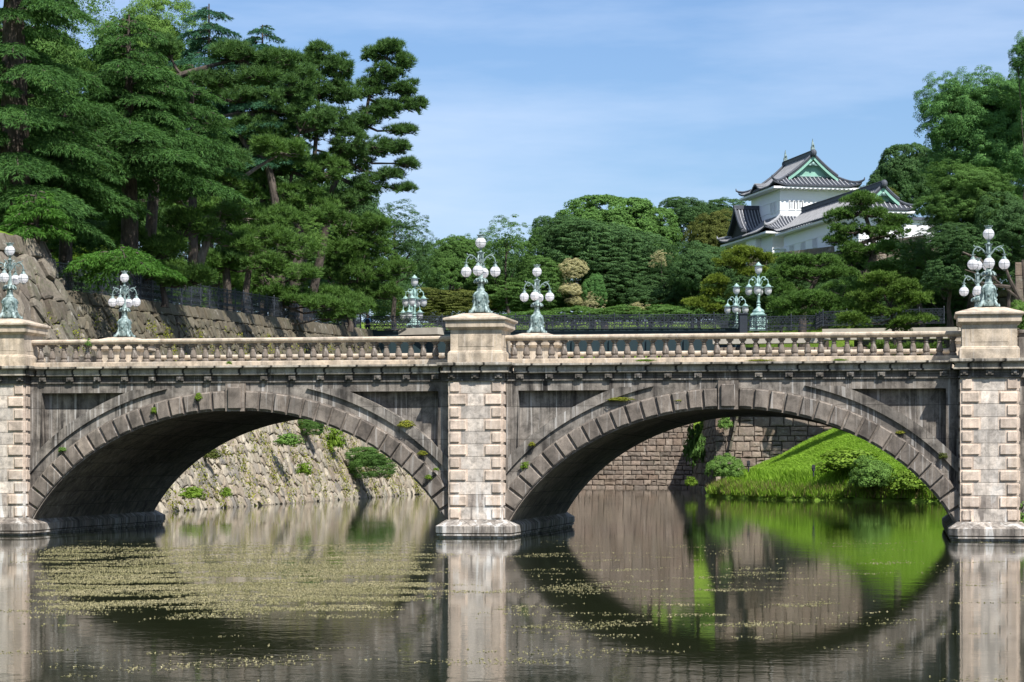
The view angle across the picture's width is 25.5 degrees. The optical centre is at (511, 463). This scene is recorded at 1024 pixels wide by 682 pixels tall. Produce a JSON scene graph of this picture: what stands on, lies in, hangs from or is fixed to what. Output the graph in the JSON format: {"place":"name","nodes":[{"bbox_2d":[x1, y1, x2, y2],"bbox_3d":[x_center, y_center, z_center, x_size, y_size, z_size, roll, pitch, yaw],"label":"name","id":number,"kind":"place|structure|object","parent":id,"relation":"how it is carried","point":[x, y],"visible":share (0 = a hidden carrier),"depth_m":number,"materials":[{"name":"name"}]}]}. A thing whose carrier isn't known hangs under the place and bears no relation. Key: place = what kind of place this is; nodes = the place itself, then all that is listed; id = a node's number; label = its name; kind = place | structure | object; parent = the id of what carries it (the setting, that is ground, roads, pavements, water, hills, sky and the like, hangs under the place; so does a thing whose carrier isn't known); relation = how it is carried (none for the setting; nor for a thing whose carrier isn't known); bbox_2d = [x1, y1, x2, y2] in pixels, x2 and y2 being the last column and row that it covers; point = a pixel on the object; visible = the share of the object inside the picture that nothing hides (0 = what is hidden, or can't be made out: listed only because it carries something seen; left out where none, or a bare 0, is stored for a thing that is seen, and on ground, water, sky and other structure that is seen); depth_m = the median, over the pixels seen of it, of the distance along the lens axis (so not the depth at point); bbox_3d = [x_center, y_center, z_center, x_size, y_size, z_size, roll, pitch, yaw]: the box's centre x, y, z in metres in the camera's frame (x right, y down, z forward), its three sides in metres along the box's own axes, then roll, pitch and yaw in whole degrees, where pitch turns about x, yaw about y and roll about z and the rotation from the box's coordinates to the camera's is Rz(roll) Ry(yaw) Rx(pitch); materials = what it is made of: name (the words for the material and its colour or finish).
{"place":"outdoors","nodes":[
{"label":"outdoors","id":0,"kind":"place"},
{"bbox_2d":[0,231,938,500],"bbox_3d":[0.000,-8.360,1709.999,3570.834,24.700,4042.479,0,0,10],"label":"ground","id":1,"kind":"structure","parent":0,"point":[840,343],"depth_m":160.44,"materials":[{"name":"green plant"}]},
{"bbox_2d":[0,189,76,244],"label":"cedar tree","id":2,"kind":"object","parent":1,"relation":"on","point":[52,224],"visible":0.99,"depth_m":111.84,"materials":[{"name":"green plant"}]},
{"bbox_2d":[0,233,85,356],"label":"terrace wall","id":3,"kind":"structure","parent":1,"relation":"on","point":[40,294],"depth_m":110.03,"materials":[{"name":"stone"}]},
{"bbox_2d":[0,0,124,240],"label":"broadleaf tree","id":4,"kind":"object","parent":1,"relation":"on","point":[61,53],"visible":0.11,"depth_m":167.32,"materials":[{"name":"green plant"}]},
{"bbox_2d":[0,0,134,249],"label":"cedar tree","id":5,"kind":"object","parent":1,"relation":"on","point":[18,116],"visible":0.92,"depth_m":116.61,"materials":[{"name":"green plant"}]},
{"bbox_2d":[33,202,119,259],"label":"understory tree","id":6,"kind":"object","parent":1,"relation":"on","point":[79,245],"visible":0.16,"depth_m":134.02,"materials":[{"name":"green plant"}]},
{"bbox_2d":[30,106,152,289],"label":"cedar tree","id":7,"kind":"object","parent":1,"relation":"on","point":[103,202],"visible":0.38,"depth_m":121.61,"materials":[{"name":"green plant"}]},
{"bbox_2d":[48,178,174,261],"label":"broadleaf tree","id":8,"kind":"object","parent":1,"relation":"on","point":[99,218],"visible":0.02,"depth_m":174.30,"materials":[{"name":"green plant"}]},
{"bbox_2d":[59,245,189,336],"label":"tree","id":9,"kind":"object","parent":1,"relation":"on","point":[117,261],"visible":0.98,"depth_m":115.34,"materials":[{"name":"green plant"}]},
{"bbox_2d":[63,0,210,209],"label":"camphor tree","id":10,"kind":"object","parent":1,"relation":"on","point":[152,19],"visible":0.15,"depth_m":170.14,"materials":[{"name":"green plant"}]},
{"bbox_2d":[42,14,249,297],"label":"cedar tree","id":11,"kind":"object","parent":1,"relation":"on","point":[153,146],"visible":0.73,"depth_m":125.48,"materials":[{"name":"green plant"}]},
{"bbox_2d":[86,204,221,307],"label":"pine tree","id":12,"kind":"object","parent":1,"relation":"on","point":[171,245],"visible":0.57,"depth_m":127.50,"materials":[{"name":"green plant"}]},
{"bbox_2d":[144,224,206,307],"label":"pine tree","id":13,"kind":"object","parent":1,"relation":"on","point":[179,262],"visible":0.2,"depth_m":138.75,"materials":[{"name":"green plant"}]},
{"bbox_2d":[121,134,255,311],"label":"pine tree","id":14,"kind":"object","parent":1,"relation":"on","point":[235,254],"visible":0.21,"depth_m":149.65,"materials":[{"name":"green plant"}]},
{"bbox_2d":[165,63,253,265],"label":"cedar tree","id":15,"kind":"object","parent":1,"relation":"on","point":[212,130],"visible":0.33,"depth_m":139.69,"materials":[{"name":"green plant"}]},
{"bbox_2d":[134,30,304,300],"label":"pine tree","id":16,"kind":"object","parent":1,"relation":"on","point":[266,67],"visible":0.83,"depth_m":133.44,"materials":[{"name":"green plant"}]},
{"bbox_2d":[166,4,275,307],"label":"cedar tree","id":17,"kind":"object","parent":1,"relation":"on","point":[200,48],"visible":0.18,"depth_m":164.37,"materials":[{"name":"green plant"}]},
{"bbox_2d":[29,92,419,324],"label":"wood","id":18,"kind":"object","parent":1,"relation":"on","point":[379,308],"visible":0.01,"depth_m":208.60,"materials":[{"name":"green plant"}]},
{"bbox_2d":[158,132,311,284],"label":"pine tree","id":19,"kind":"object","parent":1,"relation":"on","point":[277,148],"visible":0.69,"depth_m":140.49,"materials":[{"name":"green plant"}]},
{"bbox_2d":[66,290,439,511],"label":"moat wall","id":20,"kind":"structure","parent":1,"relation":"on","point":[175,317],"depth_m":138.56,"materials":[{"name":"beige stone"}]},
{"bbox_2d":[54,259,361,327],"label":"iron fence","id":21,"kind":"object","parent":20,"relation":"on","point":[140,279],"visible":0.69,"depth_m":139.81,"materials":[{"name":"black metal"}]},
{"bbox_2d":[44,312,424,510],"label":"wall moss","id":22,"kind":"object","parent":20,"relation":"attached to","point":[265,443],"depth_m":139.06,"materials":[{"name":"green plant"}]},
{"bbox_2d":[297,419,324,435],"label":"bush","id":23,"kind":"object","parent":20,"relation":"attached to","point":[307,425],"visible":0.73,"depth_m":149.49,"materials":[{"name":"green plant"}]},
{"bbox_2d":[325,425,346,452],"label":"bush","id":24,"kind":"object","parent":20,"relation":"attached to","point":[334,440],"visible":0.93,"depth_m":155.62,"materials":[{"name":"green plant"}]},
{"bbox_2d":[344,446,397,478],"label":"bush","id":25,"kind":"object","parent":20,"relation":"attached to","point":[370,457],"visible":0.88,"depth_m":159.23,"materials":[{"name":"green plant"}]},
{"bbox_2d":[197,194,326,312],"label":"pine tree","id":26,"kind":"object","parent":1,"relation":"on","point":[272,260],"visible":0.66,"depth_m":149.46,"materials":[{"name":"green plant"}]},
{"bbox_2d":[189,61,339,317],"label":"pine tree","id":27,"kind":"object","parent":1,"relation":"on","point":[296,112],"visible":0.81,"depth_m":160.31,"materials":[{"name":"green plant"}]},
{"bbox_2d":[214,25,317,315],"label":"cedar tree","id":28,"kind":"object","parent":1,"relation":"on","point":[263,30],"visible":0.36,"depth_m":161.62,"materials":[{"name":"green plant"}]},
{"bbox_2d":[233,217,340,298],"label":"understory tree","id":29,"kind":"object","parent":1,"relation":"on","point":[315,238],"visible":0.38,"depth_m":157.70,"materials":[{"name":"green plant"}]},
{"bbox_2d":[199,261,376,325],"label":"pine tree","id":30,"kind":"object","parent":1,"relation":"on","point":[343,307],"visible":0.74,"depth_m":157.54,"materials":[{"name":"green plant"}]},
{"bbox_2d":[226,154,356,272],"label":"broadleaf tree","id":31,"kind":"object","parent":1,"relation":"on","point":[325,185],"visible":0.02,"depth_m":180.45,"materials":[{"name":"green plant"}]},
{"bbox_2d":[232,143,354,320],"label":"pine tree","id":32,"kind":"object","parent":1,"relation":"on","point":[306,194],"visible":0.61,"depth_m":162.21,"materials":[{"name":"green plant"}]},
{"bbox_2d":[268,280,373,331],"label":"pine tree","id":33,"kind":"object","parent":1,"relation":"on","point":[326,288],"visible":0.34,"depth_m":171.36,"materials":[{"name":"green plant"}]},
{"bbox_2d":[290,38,372,288],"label":"pine tree","id":34,"kind":"object","parent":1,"relation":"on","point":[339,88],"visible":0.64,"depth_m":166.37,"materials":[{"name":"green plant"}]},
{"bbox_2d":[271,182,391,286],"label":"broadleaf tree","id":35,"kind":"object","parent":1,"relation":"on","point":[372,207],"visible":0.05,"depth_m":194.18,"materials":[{"name":"green plant"}]},
{"bbox_2d":[309,210,417,325],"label":"pine tree","id":36,"kind":"object","parent":1,"relation":"on","point":[397,262],"visible":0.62,"depth_m":181.19,"materials":[{"name":"green plant"}]},
{"bbox_2d":[320,210,406,320],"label":"pine tree","id":37,"kind":"object","parent":1,"relation":"on","point":[381,222],"visible":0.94,"depth_m":180.29,"materials":[{"name":"green plant"}]},
{"bbox_2d":[305,36,430,320],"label":"pine tree","id":38,"kind":"object","parent":1,"relation":"on","point":[376,112],"visible":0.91,"depth_m":168.55,"materials":[{"name":"green plant"}]},
{"bbox_2d":[355,199,439,326],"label":"broadleaf tree","id":39,"kind":"object","parent":1,"relation":"on","point":[399,226],"visible":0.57,"depth_m":199.48,"materials":[{"name":"green plant"}]},
{"bbox_2d":[373,283,491,327],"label":"cherry tree","id":40,"kind":"object","parent":1,"relation":"on","point":[441,302],"visible":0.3,"depth_m":235.24,"materials":[{"name":"green plant"}]},
{"bbox_2d":[417,234,479,315],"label":"broadleaf tree","id":41,"kind":"object","parent":1,"relation":"on","point":[449,256],"visible":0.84,"depth_m":236.68,"materials":[{"name":"green plant"}]},
{"bbox_2d":[449,268,545,312],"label":"broadleaf tree","id":42,"kind":"object","parent":1,"relation":"on","point":[495,292],"visible":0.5,"depth_m":239.87,"materials":[{"name":"green plant"}]},
{"bbox_2d":[465,214,542,313],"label":"broadleaf tree","id":43,"kind":"object","parent":1,"relation":"on","point":[505,244],"visible":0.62,"depth_m":239.50,"materials":[{"name":"green plant"}]},
{"bbox_2d":[0,307,1023,540],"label":"stone bridge","id":44,"kind":"structure","parent":1,"relation":"on","point":[479,404],"depth_m":76.27,"materials":[{"name":"stone"}]},
{"bbox_2d":[0,242,28,318],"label":"street lamp","id":45,"kind":"object","parent":44,"relation":"on","point":[9,302],"visible":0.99,"depth_m":79.51,"materials":[{"name":"green metal"}]},
{"bbox_2d":[108,270,140,337],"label":"street lamp","id":46,"kind":"object","parent":44,"relation":"on","point":[124,322],"visible":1,"depth_m":91.19,"materials":[{"name":"green metal"}]},
{"bbox_2d":[398,327,443,334],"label":"coping","id":47,"kind":"object","parent":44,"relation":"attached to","point":[427,331],"visible":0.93,"depth_m":183.14,"materials":[{"name":"beige stone"}]},
{"bbox_2d":[461,234,500,312],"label":"street lamp","id":48,"kind":"object","parent":44,"relation":"on","point":[480,301],"visible":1,"depth_m":76.61,"materials":[{"name":"green metal"}]},
{"bbox_2d":[520,264,553,332],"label":"street lamp","id":49,"kind":"object","parent":44,"relation":"on","point":[536,317],"visible":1,"depth_m":88.27,"materials":[{"name":"green metal"}]},
{"bbox_2d":[959,257,985,306],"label":"street lamp","id":50,"kind":"object","parent":44,"relation":"on","point":[964,291],"visible":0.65,"depth_m":85.45,"materials":[{"name":"white glass"}]},
{"bbox_2d":[967,225,1009,306],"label":"street lamp","id":51,"kind":"object","parent":44,"relation":"on","point":[988,295],"visible":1,"depth_m":73.71,"materials":[{"name":"green metal"}]},
{"bbox_2d":[511,255,565,311],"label":"broadleaf tree","id":52,"kind":"object","parent":1,"relation":"on","point":[552,276],"visible":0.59,"depth_m":239.88,"materials":[{"name":"green plant"}]},
{"bbox_2d":[375,235,722,326],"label":"wood","id":53,"kind":"object","parent":1,"relation":"on","point":[422,284],"visible":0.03,"depth_m":295.70,"materials":[{"name":"green plant"}]},
{"bbox_2d":[368,313,739,352],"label":"iron bridge","id":54,"kind":"structure","parent":1,"relation":"on","point":[554,329],"depth_m":182.31,"materials":[{"name":"teal paint"}]},
{"bbox_2d":[401,275,426,327],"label":"street lamp","id":55,"kind":"object","parent":54,"relation":"on","point":[413,300],"visible":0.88,"depth_m":185.44,"materials":[{"name":"metal"}]},
{"bbox_2d":[723,283,749,325],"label":"acorn lamp","id":56,"kind":"object","parent":54,"relation":"on","point":[736,308],"visible":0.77,"depth_m":190.32,"materials":[{"name":"white glass"}]},
{"bbox_2d":[527,214,582,326],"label":"broadleaf tree","id":57,"kind":"object","parent":1,"relation":"on","point":[539,221],"visible":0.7,"depth_m":244.50,"materials":[{"name":"green plant"}]},
{"bbox_2d":[557,281,582,357],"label":"blossom tree","id":58,"kind":"object","parent":1,"relation":"on","point":[567,289],"visible":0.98,"depth_m":239.79,"materials":[{"name":"beige plant"}]},
{"bbox_2d":[558,258,589,325],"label":"blossom tree","id":59,"kind":"object","parent":1,"relation":"on","point":[573,267],"visible":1,"depth_m":240.04,"materials":[{"name":"beige plant"}]},
{"bbox_2d":[499,304,658,326],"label":"hedge","id":60,"kind":"object","parent":1,"relation":"on","point":[609,312],"visible":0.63,"depth_m":235.26,"materials":[{"name":"green plant"}]},
{"bbox_2d":[580,272,607,323],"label":"broadleaf tree","id":61,"kind":"object","parent":1,"relation":"on","point":[593,284],"visible":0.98,"depth_m":240.27,"materials":[{"name":"green plant"}]},
{"bbox_2d":[539,217,674,325],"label":"broadleaf tree","id":62,"kind":"object","parent":1,"relation":"on","point":[612,253],"visible":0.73,"depth_m":243.19,"materials":[{"name":"green plant"}]},
{"bbox_2d":[553,194,682,326],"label":"broadleaf tree","id":63,"kind":"object","parent":1,"relation":"on","point":[636,214],"visible":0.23,"depth_m":264.84,"materials":[{"name":"green plant"}]},
{"bbox_2d":[584,423,693,487],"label":"cross wall","id":64,"kind":"structure","parent":1,"relation":"on","point":[659,461],"depth_m":230.31,"materials":[{"name":"stone"}]},
{"bbox_2d":[604,260,694,357],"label":"broadleaf tree","id":65,"kind":"object","parent":1,"relation":"on","point":[665,292],"visible":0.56,"depth_m":241.41,"materials":[{"name":"green plant"}]},
{"bbox_2d":[638,297,730,357],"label":"pine tree","id":66,"kind":"object","parent":1,"relation":"on","point":[657,309],"visible":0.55,"depth_m":235.20,"materials":[{"name":"green plant"}]},
{"bbox_2d":[658,196,747,327],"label":"broadleaf tree","id":67,"kind":"object","parent":1,"relation":"on","point":[689,210],"visible":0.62,"depth_m":270.36,"materials":[{"name":"green plant"}]},
{"bbox_2d":[664,240,748,325],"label":"broadleaf tree","id":68,"kind":"object","parent":1,"relation":"on","point":[693,265],"visible":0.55,"depth_m":236.47,"materials":[{"name":"green plant"}]},
{"bbox_2d":[680,208,732,254],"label":"broadleaf tree","id":69,"kind":"object","parent":1,"relation":"on","point":[710,231],"visible":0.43,"depth_m":260.23,"materials":[{"name":"green plant"}]},
{"bbox_2d":[690,355,749,491],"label":"return wall","id":70,"kind":"structure","parent":1,"relation":"on","point":[699,469],"depth_m":208.92,"materials":[{"name":"stone"}]},
{"bbox_2d":[682,421,705,466],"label":"hanging plant","id":71,"kind":"object","parent":70,"relation":"attached to","point":[695,448],"visible":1,"depth_m":189.68,"materials":[{"name":"green plant"}]},
{"bbox_2d":[705,453,745,477],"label":"bank bush","id":72,"kind":"object","parent":1,"relation":"on","point":[722,468],"visible":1,"depth_m":165.59,"materials":[{"name":"green plant"}]},
{"bbox_2d":[681,244,778,346],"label":"pine tree","id":73,"kind":"object","parent":1,"relation":"on","point":[748,251],"visible":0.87,"depth_m":203.35,"materials":[{"name":"green plant"}]},
{"bbox_2d":[717,139,864,264],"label":"castle turret","id":74,"kind":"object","parent":1,"relation":"on","point":[784,193],"visible":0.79,"depth_m":246.38,"materials":[{"name":"white paint"}]},
{"bbox_2d":[753,251,860,346],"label":"pine tree","id":75,"kind":"object","parent":1,"relation":"on","point":[787,266],"visible":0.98,"depth_m":193.20,"materials":[{"name":"green plant"}]},
{"bbox_2d":[766,276,874,346],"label":"pine tree","id":76,"kind":"object","parent":1,"relation":"on","point":[794,302],"visible":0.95,"depth_m":185.16,"materials":[{"name":"green plant"}]},
{"bbox_2d":[705,467,936,497],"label":"shore grass","id":77,"kind":"structure","parent":1,"relation":"on","point":[758,486],"depth_m":154.42,"materials":[{"name":"green plant"}]},
{"bbox_2d":[715,347,950,481],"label":"bank wall","id":78,"kind":"structure","parent":1,"relation":"on","point":[757,439],"depth_m":178.64,"materials":[{"name":"stone"}]},
{"bbox_2d":[746,236,924,276],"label":"tower base wall","id":79,"kind":"structure","parent":1,"relation":"on","point":[828,250],"depth_m":226.60,"materials":[{"name":"stone"}]},
{"bbox_2d":[773,180,933,252],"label":"castle gallery","id":80,"kind":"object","parent":79,"relation":"on","point":[812,234],"visible":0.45,"depth_m":229.20,"materials":[{"name":"white paint"}]},
{"bbox_2d":[713,327,960,344],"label":"coping","id":81,"kind":"object","parent":1,"relation":"on","point":[773,341],"visible":0.3,"depth_m":172.58,"materials":[{"name":"beige stone"}]},
{"bbox_2d":[739,306,944,332],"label":"iron railing","id":82,"kind":"object","parent":81,"relation":"on","point":[819,318],"visible":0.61,"depth_m":175.35,"materials":[{"name":"black metal"}]},
{"bbox_2d":[815,448,879,472],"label":"ground cover","id":83,"kind":"object","parent":1,"relation":"on","point":[844,458],"visible":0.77,"depth_m":152.13,"materials":[{"name":"green plant"}]},
{"bbox_2d":[821,188,913,346],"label":"pine tree","id":84,"kind":"object","parent":1,"relation":"on","point":[863,201],"visible":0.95,"depth_m":197.52,"materials":[{"name":"green plant"}]},
{"bbox_2d":[715,179,1023,332],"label":"hill scrub","id":85,"kind":"object","parent":1,"relation":"on","point":[838,289],"visible":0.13,"depth_m":198.16,"materials":[{"name":"green plant"}]},
{"bbox_2d":[845,455,897,487],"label":"bank bush","id":86,"kind":"object","parent":1,"relation":"on","point":[869,475],"visible":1,"depth_m":147.94,"materials":[{"name":"green plant"}]},
{"bbox_2d":[835,269,945,355],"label":"pine tree","id":87,"kind":"object","parent":1,"relation":"on","point":[902,321],"visible":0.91,"depth_m":161.35,"materials":[{"name":"green plant"}]},
{"bbox_2d":[866,142,938,216],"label":"broadleaf tree","id":88,"kind":"object","parent":1,"relation":"on","point":[901,176],"visible":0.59,"depth_m":240.78,"materials":[{"name":"green plant"}]},
{"bbox_2d":[861,239,945,343],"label":"pine tree","id":89,"kind":"object","parent":1,"relation":"on","point":[887,245],"visible":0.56,"depth_m":185.41,"materials":[{"name":"green plant"}]},
{"bbox_2d":[887,467,928,494],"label":"ground cover","id":90,"kind":"object","parent":1,"relation":"on","point":[911,481],"visible":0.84,"depth_m":147.13,"materials":[{"name":"green plant"}]},
{"bbox_2d":[887,223,968,354],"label":"broadleaf tree","id":91,"kind":"object","parent":1,"relation":"on","point":[920,251],"visible":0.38,"depth_m":177.85,"materials":[{"name":"green plant"}]},
{"bbox_2d":[861,289,1014,346],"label":"shaded wall","id":92,"kind":"structure","parent":1,"relation":"on","point":[1001,297],"depth_m":191.39,"materials":[{"name":"stone"}]},
{"bbox_2d":[911,159,1022,365],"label":"broadleaf tree","id":93,"kind":"object","parent":1,"relation":"on","point":[950,196],"visible":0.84,"depth_m":172.72,"materials":[{"name":"green plant"}]},
{"bbox_2d":[912,64,1023,308],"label":"camphor tree","id":94,"kind":"object","parent":1,"relation":"on","point":[985,119],"visible":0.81,"depth_m":176.04,"materials":[{"name":"green plant"}]},
{"bbox_2d":[919,191,1023,307],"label":"broadleaf tree","id":95,"kind":"object","parent":1,"relation":"on","point":[957,240],"visible":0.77,"depth_m":170.71,"materials":[{"name":"green plant"}]},
{"bbox_2d":[962,251,1023,301],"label":"bare tree","id":96,"kind":"object","parent":1,"relation":"on","point":[1016,295],"visible":0.67,"depth_m":157.92,"materials":[{"name":"brown plant"}]},
{"bbox_2d":[1007,30,1023,247],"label":"broadleaf tree","id":97,"kind":"object","parent":1,"relation":"on","point":[1017,64],"visible":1,"depth_m":171.89,"materials":[{"name":"green plant"}]},
{"bbox_2d":[0,488,1023,681],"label":"moat water","id":98,"kind":"structure","parent":0,"point":[781,536],"depth_m":41.09,"materials":[{"name":"green liquid"}]},
{"bbox_2d":[0,540,1023,681],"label":"pondweed","id":99,"kind":"object","parent":98,"relation":"on","point":[212,598],"visible":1,"depth_m":46.30,"materials":[{"name":"plant"}]},
{"bbox_2d":[0,0,1023,321],"label":"sky","id":100,"kind":"structure","parent":0,"point":[537,106],"materials":[{"name":"blue"}]},
{"bbox_2d":[743,262,771,331],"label":"acorn lamp","id":101,"kind":"object","parent":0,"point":[758,292],"visible":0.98,"depth_m":178.03,"materials":[{"name":"green metal"}]},
{"bbox_2d":[747,427,933,496],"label":"grass","id":102,"kind":"structure","parent":0,"point":[804,454],"depth_m":163.31,"materials":[{"name":"green plant"}]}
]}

